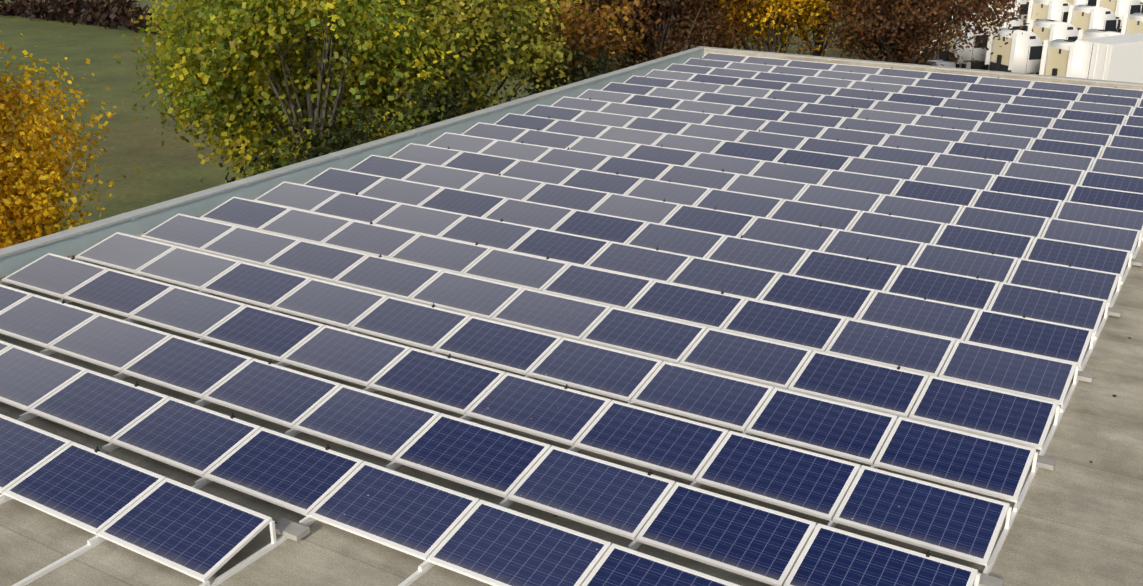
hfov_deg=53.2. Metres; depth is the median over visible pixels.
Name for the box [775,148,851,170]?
solar panel
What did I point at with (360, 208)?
solar panel
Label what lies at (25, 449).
solar panel
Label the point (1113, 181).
solar panel
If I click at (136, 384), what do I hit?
panel cable clips
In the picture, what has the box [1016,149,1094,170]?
solar panel
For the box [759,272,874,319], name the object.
solar panel
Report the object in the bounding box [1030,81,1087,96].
solar panel
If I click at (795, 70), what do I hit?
solar panel
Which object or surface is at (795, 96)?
solar panel
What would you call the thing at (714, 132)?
solar panel
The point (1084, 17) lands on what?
truck tractor
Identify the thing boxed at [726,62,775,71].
solar panel
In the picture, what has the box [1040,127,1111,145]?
solar panel
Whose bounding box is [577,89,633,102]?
solar panel
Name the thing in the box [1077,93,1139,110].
solar panel
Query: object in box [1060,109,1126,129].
solar panel
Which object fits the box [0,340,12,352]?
solar panel
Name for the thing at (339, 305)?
solar panel
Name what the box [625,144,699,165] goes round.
solar panel
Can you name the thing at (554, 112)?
solar panel
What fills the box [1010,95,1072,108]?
solar panel
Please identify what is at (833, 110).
solar panel
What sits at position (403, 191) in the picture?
solar panel
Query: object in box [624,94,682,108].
solar panel
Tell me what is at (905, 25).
tree trunk limbs
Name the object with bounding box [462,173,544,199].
solar panel
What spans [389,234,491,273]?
solar panel
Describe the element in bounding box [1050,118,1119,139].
solar panel
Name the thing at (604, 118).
solar panel
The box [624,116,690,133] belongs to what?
solar panel
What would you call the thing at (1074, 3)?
truck tractor
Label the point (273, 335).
solar panel
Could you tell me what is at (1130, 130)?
solar panel
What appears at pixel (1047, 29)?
truck tractor
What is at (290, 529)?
ballast pavers
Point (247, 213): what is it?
solar panel
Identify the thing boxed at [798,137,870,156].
solar panel
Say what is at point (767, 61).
solar panel
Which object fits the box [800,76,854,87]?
solar panel
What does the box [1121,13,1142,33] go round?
truck tractor
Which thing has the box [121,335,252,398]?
solar panel
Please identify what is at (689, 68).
solar panel
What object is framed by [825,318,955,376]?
solar panel
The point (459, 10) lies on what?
tree trunk limbs
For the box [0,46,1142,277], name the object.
parapet
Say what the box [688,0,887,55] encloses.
tree trunk limbs
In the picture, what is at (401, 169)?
solar panel
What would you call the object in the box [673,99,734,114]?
solar panel
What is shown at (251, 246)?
solar panel
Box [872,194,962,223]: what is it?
solar panel
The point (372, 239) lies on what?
solar panel
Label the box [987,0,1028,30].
truck tractor
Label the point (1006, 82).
solar panel
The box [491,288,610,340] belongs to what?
solar panel
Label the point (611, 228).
solar panel
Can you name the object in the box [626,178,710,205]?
solar panel
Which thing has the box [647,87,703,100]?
solar panel
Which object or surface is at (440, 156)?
solar panel
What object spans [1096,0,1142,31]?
truck tractor
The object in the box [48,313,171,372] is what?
solar panel
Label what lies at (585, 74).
shrub limbs
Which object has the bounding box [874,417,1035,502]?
solar panel
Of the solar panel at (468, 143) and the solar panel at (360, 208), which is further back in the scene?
the solar panel at (468, 143)
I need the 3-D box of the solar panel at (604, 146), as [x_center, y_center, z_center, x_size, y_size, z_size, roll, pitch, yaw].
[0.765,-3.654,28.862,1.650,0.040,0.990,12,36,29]
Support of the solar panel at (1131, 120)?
on the mounting rails
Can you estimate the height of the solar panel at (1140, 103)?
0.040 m
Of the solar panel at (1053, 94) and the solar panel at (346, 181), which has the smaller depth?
the solar panel at (346, 181)
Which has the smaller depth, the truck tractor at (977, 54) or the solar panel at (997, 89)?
the solar panel at (997, 89)
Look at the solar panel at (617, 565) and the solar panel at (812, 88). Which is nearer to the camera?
the solar panel at (617, 565)
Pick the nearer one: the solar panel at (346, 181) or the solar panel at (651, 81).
the solar panel at (346, 181)
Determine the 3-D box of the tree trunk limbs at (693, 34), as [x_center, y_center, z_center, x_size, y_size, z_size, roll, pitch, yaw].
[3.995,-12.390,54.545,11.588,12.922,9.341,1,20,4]
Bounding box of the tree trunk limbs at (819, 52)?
[777,0,842,56]
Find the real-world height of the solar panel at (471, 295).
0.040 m
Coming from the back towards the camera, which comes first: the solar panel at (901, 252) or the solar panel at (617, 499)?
the solar panel at (901, 252)
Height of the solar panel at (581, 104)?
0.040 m
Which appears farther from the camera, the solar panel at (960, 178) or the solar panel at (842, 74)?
the solar panel at (842, 74)
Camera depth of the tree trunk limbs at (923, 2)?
63.79 m
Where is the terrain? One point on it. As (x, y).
(163, 174)
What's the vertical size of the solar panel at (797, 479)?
0.040 m
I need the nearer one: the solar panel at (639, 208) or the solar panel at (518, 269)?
the solar panel at (518, 269)
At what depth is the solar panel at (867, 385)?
15.68 m
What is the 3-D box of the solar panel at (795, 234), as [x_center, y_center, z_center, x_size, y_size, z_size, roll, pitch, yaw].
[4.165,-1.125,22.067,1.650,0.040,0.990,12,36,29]
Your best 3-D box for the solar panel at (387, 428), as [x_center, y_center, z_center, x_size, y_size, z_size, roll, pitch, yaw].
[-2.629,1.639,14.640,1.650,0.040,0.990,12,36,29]
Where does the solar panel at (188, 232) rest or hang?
on the mounting rails
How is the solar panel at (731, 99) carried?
on the mounting rails
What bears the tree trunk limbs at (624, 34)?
on the terrain
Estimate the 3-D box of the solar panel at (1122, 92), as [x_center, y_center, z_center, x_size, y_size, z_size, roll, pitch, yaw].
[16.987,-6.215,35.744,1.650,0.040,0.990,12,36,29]
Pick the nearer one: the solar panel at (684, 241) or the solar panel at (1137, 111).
the solar panel at (684, 241)
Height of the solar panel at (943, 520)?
0.040 m
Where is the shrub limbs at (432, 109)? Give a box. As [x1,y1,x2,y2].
[313,58,517,156]
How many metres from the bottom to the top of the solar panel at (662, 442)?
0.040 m
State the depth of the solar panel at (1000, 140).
29.57 m
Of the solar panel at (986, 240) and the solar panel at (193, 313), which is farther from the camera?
the solar panel at (986, 240)
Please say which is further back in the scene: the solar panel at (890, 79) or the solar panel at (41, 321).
the solar panel at (890, 79)
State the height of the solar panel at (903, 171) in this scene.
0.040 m
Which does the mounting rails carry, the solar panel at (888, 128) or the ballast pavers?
the solar panel at (888, 128)
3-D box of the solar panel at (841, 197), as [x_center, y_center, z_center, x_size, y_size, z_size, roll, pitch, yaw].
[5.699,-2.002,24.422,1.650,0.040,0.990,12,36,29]
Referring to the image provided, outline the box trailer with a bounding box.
[1075,33,1142,82]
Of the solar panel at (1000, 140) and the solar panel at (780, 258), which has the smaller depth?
the solar panel at (780, 258)
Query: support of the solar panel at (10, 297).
on the mounting rails
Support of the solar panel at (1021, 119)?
on the mounting rails
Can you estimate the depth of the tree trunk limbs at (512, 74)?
46.23 m
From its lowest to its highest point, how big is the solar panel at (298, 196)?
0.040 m
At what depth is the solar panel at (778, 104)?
34.01 m
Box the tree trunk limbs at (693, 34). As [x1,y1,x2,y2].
[593,0,776,68]
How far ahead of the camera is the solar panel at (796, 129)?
30.82 m
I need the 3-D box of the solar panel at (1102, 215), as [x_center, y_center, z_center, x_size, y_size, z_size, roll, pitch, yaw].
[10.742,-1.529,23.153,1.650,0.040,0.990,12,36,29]
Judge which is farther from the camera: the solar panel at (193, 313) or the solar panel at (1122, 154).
the solar panel at (1122, 154)
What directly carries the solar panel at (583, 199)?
on the mounting rails
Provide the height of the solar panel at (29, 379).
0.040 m
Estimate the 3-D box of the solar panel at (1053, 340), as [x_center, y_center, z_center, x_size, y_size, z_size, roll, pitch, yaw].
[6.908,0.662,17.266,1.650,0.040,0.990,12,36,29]
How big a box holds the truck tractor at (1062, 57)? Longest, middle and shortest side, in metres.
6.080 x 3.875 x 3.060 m
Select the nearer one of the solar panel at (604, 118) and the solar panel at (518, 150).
the solar panel at (518, 150)
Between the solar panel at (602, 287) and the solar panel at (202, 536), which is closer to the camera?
the solar panel at (202, 536)
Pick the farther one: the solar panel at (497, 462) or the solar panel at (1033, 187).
the solar panel at (1033, 187)
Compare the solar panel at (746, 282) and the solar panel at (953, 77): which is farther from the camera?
the solar panel at (953, 77)
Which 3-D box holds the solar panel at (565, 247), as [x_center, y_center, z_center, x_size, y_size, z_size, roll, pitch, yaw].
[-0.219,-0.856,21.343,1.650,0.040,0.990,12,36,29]
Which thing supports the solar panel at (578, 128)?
on the mounting rails
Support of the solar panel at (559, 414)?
on the mounting rails
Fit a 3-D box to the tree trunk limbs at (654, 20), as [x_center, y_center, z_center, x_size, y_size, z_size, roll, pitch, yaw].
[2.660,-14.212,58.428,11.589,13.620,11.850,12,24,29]
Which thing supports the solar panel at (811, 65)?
on the mounting rails
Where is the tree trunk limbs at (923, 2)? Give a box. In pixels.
[834,0,968,53]
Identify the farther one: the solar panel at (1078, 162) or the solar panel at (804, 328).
the solar panel at (1078, 162)
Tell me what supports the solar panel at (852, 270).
on the mounting rails
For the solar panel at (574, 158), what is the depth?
27.71 m
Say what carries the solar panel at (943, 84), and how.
on the mounting rails
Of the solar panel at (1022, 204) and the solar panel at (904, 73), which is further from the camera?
the solar panel at (904, 73)
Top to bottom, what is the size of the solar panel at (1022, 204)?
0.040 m
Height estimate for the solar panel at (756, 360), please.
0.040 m
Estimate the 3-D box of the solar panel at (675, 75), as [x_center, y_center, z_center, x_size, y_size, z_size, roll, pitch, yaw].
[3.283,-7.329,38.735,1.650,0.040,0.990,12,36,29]
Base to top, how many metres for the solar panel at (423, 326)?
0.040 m
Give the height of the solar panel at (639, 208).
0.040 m
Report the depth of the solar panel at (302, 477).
13.42 m
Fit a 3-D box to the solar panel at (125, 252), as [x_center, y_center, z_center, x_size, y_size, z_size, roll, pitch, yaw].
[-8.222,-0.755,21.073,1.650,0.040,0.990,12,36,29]
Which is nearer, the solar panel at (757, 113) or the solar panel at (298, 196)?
the solar panel at (298, 196)
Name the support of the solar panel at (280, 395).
on the mounting rails
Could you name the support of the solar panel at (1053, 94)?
on the mounting rails
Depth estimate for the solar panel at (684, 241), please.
21.70 m
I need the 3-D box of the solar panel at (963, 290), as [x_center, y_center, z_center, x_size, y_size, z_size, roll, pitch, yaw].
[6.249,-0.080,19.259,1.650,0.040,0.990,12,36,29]
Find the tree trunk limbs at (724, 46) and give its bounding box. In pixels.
[709,1,810,48]
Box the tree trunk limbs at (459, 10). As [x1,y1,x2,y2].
[281,0,593,127]
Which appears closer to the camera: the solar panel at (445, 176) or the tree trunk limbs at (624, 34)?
the solar panel at (445, 176)
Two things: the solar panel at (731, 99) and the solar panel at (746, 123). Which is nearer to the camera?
the solar panel at (746, 123)
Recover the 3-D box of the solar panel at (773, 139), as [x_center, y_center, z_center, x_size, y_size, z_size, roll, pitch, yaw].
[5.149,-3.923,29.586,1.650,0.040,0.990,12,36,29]
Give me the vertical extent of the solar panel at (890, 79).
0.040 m
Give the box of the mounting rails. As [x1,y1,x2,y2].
[0,77,1142,585]
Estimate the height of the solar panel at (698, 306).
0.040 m
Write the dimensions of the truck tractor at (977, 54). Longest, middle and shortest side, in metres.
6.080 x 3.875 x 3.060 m
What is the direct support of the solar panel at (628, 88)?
on the mounting rails
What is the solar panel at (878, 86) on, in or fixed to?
on the mounting rails
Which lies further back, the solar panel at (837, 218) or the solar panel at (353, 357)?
the solar panel at (837, 218)
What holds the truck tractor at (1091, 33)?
on the yard asphalt
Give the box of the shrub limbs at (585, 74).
[499,32,647,100]
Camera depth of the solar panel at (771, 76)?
38.37 m
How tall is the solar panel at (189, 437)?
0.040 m
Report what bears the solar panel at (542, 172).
on the mounting rails
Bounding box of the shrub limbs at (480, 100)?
[422,43,539,116]
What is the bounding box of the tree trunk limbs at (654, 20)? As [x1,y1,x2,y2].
[586,0,698,67]
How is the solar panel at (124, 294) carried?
on the mounting rails
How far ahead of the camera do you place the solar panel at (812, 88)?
36.38 m
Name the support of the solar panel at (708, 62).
on the mounting rails
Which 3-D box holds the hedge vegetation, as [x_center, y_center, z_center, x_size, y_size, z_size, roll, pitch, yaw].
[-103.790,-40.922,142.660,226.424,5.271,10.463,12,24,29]
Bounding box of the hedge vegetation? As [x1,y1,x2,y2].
[0,0,354,45]
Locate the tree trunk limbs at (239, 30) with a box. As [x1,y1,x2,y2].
[116,0,479,182]
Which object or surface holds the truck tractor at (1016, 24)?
on the yard asphalt
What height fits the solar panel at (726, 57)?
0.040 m
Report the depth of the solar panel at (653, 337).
17.32 m
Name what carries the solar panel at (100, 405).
on the mounting rails
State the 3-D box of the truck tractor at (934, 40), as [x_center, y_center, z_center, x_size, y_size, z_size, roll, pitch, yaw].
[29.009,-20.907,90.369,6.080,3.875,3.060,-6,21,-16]
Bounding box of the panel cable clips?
[62,58,1116,556]
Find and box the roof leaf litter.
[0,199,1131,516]
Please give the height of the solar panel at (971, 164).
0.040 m
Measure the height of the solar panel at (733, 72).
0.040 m
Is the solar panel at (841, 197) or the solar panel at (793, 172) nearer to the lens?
the solar panel at (841, 197)
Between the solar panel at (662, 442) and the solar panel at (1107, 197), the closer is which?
the solar panel at (662, 442)
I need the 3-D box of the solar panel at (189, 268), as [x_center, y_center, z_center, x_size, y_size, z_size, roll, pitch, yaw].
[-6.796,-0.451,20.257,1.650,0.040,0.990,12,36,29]
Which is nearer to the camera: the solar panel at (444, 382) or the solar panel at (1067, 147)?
the solar panel at (444, 382)
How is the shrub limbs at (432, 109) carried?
on the terrain
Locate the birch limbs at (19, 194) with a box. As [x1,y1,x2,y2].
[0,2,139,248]
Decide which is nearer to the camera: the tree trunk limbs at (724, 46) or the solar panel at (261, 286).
the solar panel at (261, 286)
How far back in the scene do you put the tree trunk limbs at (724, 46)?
63.52 m
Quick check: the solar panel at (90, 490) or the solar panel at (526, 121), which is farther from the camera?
the solar panel at (526, 121)
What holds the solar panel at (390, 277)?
on the mounting rails
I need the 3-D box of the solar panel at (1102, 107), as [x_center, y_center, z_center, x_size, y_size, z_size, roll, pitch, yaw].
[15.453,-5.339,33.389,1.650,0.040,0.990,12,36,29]
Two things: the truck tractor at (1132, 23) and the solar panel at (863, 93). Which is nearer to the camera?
the solar panel at (863, 93)
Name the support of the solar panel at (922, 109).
on the mounting rails
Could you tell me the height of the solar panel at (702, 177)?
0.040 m
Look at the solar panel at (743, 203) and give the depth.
24.08 m
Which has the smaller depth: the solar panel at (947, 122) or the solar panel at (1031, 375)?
the solar panel at (1031, 375)
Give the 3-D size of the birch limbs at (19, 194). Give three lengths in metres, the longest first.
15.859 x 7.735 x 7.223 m
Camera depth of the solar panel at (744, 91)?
36.01 m
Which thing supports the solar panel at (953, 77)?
on the mounting rails
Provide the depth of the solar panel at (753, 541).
12.15 m
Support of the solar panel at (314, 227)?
on the mounting rails
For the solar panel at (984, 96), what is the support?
on the mounting rails
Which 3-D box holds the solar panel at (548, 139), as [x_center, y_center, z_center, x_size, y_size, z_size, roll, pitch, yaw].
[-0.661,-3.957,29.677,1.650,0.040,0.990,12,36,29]
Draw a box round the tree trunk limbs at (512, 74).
[342,0,615,114]
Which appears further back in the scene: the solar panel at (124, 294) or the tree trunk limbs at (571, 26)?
the tree trunk limbs at (571, 26)
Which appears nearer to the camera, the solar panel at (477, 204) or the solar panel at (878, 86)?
the solar panel at (477, 204)
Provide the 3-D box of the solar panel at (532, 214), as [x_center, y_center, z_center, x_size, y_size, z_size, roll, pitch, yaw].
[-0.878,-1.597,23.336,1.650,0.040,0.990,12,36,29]
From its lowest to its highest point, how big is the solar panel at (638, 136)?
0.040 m
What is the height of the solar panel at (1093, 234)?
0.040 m
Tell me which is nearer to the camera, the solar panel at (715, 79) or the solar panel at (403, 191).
the solar panel at (403, 191)
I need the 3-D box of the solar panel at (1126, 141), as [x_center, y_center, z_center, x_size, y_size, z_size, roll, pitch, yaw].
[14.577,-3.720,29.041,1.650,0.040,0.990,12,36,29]
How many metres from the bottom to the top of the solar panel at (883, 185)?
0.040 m
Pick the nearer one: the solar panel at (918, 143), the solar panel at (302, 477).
the solar panel at (302, 477)
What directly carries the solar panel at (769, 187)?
on the mounting rails
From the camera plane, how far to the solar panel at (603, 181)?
25.71 m
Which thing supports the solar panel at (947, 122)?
on the mounting rails
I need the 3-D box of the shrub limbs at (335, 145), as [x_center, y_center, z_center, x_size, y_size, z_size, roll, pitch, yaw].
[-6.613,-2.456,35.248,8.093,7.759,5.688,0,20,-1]
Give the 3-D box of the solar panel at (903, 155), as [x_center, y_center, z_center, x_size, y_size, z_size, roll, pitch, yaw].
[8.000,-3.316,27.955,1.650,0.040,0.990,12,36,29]
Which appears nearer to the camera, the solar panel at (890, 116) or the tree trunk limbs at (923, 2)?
the solar panel at (890, 116)
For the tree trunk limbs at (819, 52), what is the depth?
69.03 m
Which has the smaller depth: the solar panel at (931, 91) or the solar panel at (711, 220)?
the solar panel at (711, 220)
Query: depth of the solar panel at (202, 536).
12.24 m
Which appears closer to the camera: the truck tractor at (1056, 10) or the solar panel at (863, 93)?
the solar panel at (863, 93)
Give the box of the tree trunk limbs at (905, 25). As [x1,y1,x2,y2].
[806,0,1032,65]
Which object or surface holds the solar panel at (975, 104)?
on the mounting rails
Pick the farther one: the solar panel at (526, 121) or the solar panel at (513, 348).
the solar panel at (526, 121)
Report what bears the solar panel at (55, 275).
on the mounting rails
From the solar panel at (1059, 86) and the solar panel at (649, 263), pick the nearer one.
the solar panel at (649, 263)
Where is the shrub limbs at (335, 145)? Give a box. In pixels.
[204,89,401,182]
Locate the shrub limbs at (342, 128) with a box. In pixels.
[238,86,396,178]
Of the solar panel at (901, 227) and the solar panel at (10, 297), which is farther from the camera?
the solar panel at (901, 227)
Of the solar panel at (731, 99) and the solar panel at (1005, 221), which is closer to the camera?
the solar panel at (1005, 221)
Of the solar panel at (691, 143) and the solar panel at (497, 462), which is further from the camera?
the solar panel at (691, 143)
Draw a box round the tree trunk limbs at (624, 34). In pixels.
[483,0,656,91]
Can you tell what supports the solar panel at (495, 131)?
on the mounting rails
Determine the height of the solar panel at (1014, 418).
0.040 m
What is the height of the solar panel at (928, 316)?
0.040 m
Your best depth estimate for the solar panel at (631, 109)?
33.27 m
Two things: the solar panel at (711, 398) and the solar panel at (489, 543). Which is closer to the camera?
the solar panel at (489, 543)
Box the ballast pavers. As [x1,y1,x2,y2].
[84,105,1142,585]
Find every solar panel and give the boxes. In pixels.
[0,284,31,312]
[0,294,98,348]
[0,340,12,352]
[0,345,86,411]
[0,414,71,493]
[2,253,108,298]
[3,442,165,534]
[28,369,168,442]
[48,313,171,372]
[63,269,173,317]
[75,232,175,273]
[97,478,272,582]
[111,397,260,476]
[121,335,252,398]
[129,286,245,338]
[135,246,240,290]
[141,213,236,250]
[199,197,290,229]
[200,226,299,265]
[201,262,310,308]
[201,305,324,361]
[202,358,341,427]
[203,427,363,515]
[254,181,339,211]
[258,208,352,243]
[264,240,368,282]
[272,278,387,328]
[281,325,410,386]
[293,384,439,460]
[303,167,384,194]
[308,461,479,560]
[311,192,400,222]
[321,220,419,258]
[334,254,442,300]
[349,155,425,179]
[349,296,470,350]
[360,177,443,205]
[369,348,505,414]
[373,203,465,236]
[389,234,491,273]
[390,143,462,165]
[394,413,550,497]
[403,163,483,189]
[409,271,522,319]
[420,187,506,217]
[427,132,496,152]
[427,500,610,585]
[434,316,561,374]
[439,215,535,250]
[443,151,519,174]
[462,122,528,141]
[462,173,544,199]
[462,248,569,290]
[466,372,610,445]
[480,140,552,161]
[483,198,574,229]
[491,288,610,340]
[494,113,557,130]
[501,159,579,184]
[507,445,674,539]
[510,228,610,265]
[513,129,582,148]
[523,104,585,120]
[525,182,610,211]
[527,337,662,401]
[535,147,610,169]
[541,263,653,309]
[544,119,610,137]
[551,96,610,111]
[553,209,647,243]
[561,168,642,194]
[569,136,639,156]
[573,110,636,126]
[574,400,728,480]
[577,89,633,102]
[581,307,706,363]
[581,543,739,585]
[586,241,691,282]
[591,193,680,223]
[595,156,672,179]
[597,126,665,144]
[599,102,660,117]
[601,82,655,94]
[623,75,676,87]
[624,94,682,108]
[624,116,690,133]
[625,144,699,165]
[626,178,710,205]
[626,222,725,257]
[627,280,745,329]
[631,361,773,431]
[636,482,815,585]
[645,69,696,80]
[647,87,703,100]
[650,108,712,123]
[653,133,724,152]
[657,164,738,189]
[662,204,755,236]
[665,63,714,73]
[668,80,723,92]
[669,256,779,299]
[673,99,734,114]
[679,123,747,141]
[679,327,811,389]
[683,58,731,67]
[686,152,763,174]
[689,73,741,84]
[695,92,753,105]
[695,188,783,217]
[695,431,860,520]
[702,53,747,61]
[703,114,768,130]
[706,235,809,273]
[708,67,759,78]
[713,140,786,161]
[715,84,772,97]
[722,298,845,351]
[724,174,808,199]
[725,105,788,120]
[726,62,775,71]
[734,78,789,89]
[736,130,807,148]
[739,216,836,250]
[743,56,790,65]
[746,97,806,111]
[746,387,897,464]
[751,160,830,184]
[752,71,805,82]
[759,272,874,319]
[760,120,826,137]
[765,89,823,102]
[769,199,860,229]
[770,65,820,75]
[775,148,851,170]
[780,111,844,127]
[783,82,839,94]
[783,523,977,585]
[786,60,835,69]
[788,350,928,417]
[793,249,900,290]
[795,184,882,211]
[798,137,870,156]
[799,102,861,117]
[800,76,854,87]
[815,70,868,80]
[817,95,876,108]
[818,127,887,145]
[820,169,902,194]
[822,229,923,265]
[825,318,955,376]
[831,64,881,73]
[833,465,1009,565]
[834,87,891,100]
[837,117,904,134]
[841,157,920,179]
[848,211,944,243]
[849,80,905,92]
[855,108,919,123]
[857,290,978,340]
[861,145,937,166]
[863,74,917,85]
[871,100,933,114]
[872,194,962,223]
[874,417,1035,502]
[877,68,929,78]
[880,134,952,153]
[886,92,946,105]
[886,265,999,310]
[893,179,979,206]
[897,124,967,141]
[900,85,958,97]
[909,375,1057,449]
[911,243,1017,282]
[912,165,994,193]
[913,78,969,89]
[913,114,979,131]
[926,72,980,82]
[928,106,992,121]
[930,153,1008,175]
[933,223,1034,259]
[938,340,1076,404]
[941,98,1003,111]
[946,141,1021,162]
[953,205,1048,237]
[954,90,1013,103]
[961,131,1033,149]
[965,83,1023,95]
[965,309,1092,366]
[971,189,1061,218]
[975,121,1044,141]
[977,76,1032,91]
[987,282,1107,333]
[988,112,1054,132]
[988,175,1073,201]
[999,103,1063,117]
[1003,161,1084,189]
[1007,258,1119,304]
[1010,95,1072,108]
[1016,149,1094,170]
[1020,88,1080,100]
[1025,237,1130,278]
[1028,138,1103,157]
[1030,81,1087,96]
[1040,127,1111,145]
[1041,218,1140,255]
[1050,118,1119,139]
[1055,200,1142,234]
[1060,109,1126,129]
[1068,185,1142,210]
[1069,101,1133,115]
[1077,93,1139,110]
[1079,171,1142,192]
[1085,86,1142,102]
[1090,158,1142,176]
[1099,146,1142,162]
[1108,135,1142,149]
[1116,125,1142,137]
[1124,115,1142,126]
[1131,106,1142,115]
[1137,98,1142,106]
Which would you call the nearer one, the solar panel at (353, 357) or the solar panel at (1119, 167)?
the solar panel at (353, 357)
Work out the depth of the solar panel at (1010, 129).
30.75 m
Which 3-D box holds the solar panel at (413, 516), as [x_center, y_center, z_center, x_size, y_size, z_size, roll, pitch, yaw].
[-1.970,2.381,12.647,1.650,0.040,0.990,12,36,29]
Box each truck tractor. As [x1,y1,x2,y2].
[908,18,988,69]
[914,4,974,56]
[937,10,1027,55]
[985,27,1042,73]
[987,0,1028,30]
[987,19,1078,67]
[1026,0,1070,25]
[1036,29,1124,74]
[1039,39,1084,77]
[1064,0,1096,7]
[1067,4,1120,32]
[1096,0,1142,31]
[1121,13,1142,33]
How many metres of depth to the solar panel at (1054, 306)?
18.44 m
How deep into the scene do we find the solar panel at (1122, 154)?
28.11 m
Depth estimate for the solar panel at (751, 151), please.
28.45 m
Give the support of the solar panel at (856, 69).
on the mounting rails
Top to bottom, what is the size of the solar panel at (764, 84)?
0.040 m
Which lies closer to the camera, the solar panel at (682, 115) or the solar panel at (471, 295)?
the solar panel at (471, 295)
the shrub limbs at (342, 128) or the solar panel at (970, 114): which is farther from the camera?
the shrub limbs at (342, 128)
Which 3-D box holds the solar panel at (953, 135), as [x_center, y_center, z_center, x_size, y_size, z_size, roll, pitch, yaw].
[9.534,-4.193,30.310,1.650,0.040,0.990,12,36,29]
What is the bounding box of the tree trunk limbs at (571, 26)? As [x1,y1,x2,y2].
[509,0,669,90]
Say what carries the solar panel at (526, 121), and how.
on the mounting rails
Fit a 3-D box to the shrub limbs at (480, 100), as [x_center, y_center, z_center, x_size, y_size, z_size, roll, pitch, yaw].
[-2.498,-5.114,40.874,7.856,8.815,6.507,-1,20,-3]
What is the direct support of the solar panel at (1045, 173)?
on the mounting rails
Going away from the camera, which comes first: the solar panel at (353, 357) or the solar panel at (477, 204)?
the solar panel at (353, 357)
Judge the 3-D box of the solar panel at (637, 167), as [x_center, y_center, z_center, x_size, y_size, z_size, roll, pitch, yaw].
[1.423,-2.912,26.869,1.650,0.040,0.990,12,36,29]
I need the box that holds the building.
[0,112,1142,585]
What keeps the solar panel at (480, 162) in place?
on the mounting rails
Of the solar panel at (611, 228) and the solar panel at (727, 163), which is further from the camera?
the solar panel at (727, 163)
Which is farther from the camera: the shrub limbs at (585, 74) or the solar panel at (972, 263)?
the shrub limbs at (585, 74)
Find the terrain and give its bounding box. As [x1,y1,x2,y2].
[0,0,910,243]
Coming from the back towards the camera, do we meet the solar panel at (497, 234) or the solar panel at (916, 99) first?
the solar panel at (916, 99)
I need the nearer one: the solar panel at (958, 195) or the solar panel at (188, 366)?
the solar panel at (188, 366)
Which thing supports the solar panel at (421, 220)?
on the mounting rails
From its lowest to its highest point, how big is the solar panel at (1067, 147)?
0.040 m
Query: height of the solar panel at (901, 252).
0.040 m
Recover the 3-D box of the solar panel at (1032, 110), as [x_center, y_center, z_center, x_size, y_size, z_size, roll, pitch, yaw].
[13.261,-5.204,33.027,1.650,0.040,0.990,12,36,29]
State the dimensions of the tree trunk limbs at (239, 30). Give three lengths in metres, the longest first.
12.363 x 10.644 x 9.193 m
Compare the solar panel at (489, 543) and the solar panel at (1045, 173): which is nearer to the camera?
the solar panel at (489, 543)
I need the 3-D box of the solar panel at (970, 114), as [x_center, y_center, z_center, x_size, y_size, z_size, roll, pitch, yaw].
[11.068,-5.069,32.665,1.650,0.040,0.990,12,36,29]
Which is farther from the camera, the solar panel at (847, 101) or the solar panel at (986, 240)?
the solar panel at (847, 101)
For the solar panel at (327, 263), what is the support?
on the mounting rails
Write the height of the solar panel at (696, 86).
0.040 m
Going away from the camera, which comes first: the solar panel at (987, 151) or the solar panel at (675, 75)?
the solar panel at (987, 151)
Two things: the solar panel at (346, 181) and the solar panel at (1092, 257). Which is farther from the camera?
the solar panel at (346, 181)
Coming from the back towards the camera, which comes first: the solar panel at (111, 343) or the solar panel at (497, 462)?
the solar panel at (111, 343)
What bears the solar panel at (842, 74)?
on the mounting rails
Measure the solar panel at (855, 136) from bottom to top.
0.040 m
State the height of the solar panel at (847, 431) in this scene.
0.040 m
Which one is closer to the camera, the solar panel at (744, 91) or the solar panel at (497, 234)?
the solar panel at (497, 234)
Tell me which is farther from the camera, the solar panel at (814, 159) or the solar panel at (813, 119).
the solar panel at (813, 119)
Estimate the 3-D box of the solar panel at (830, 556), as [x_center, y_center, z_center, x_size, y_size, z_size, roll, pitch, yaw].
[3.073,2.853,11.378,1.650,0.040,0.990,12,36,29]
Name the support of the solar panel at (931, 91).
on the mounting rails
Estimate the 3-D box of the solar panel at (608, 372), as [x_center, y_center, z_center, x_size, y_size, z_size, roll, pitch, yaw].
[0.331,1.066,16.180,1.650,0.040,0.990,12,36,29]

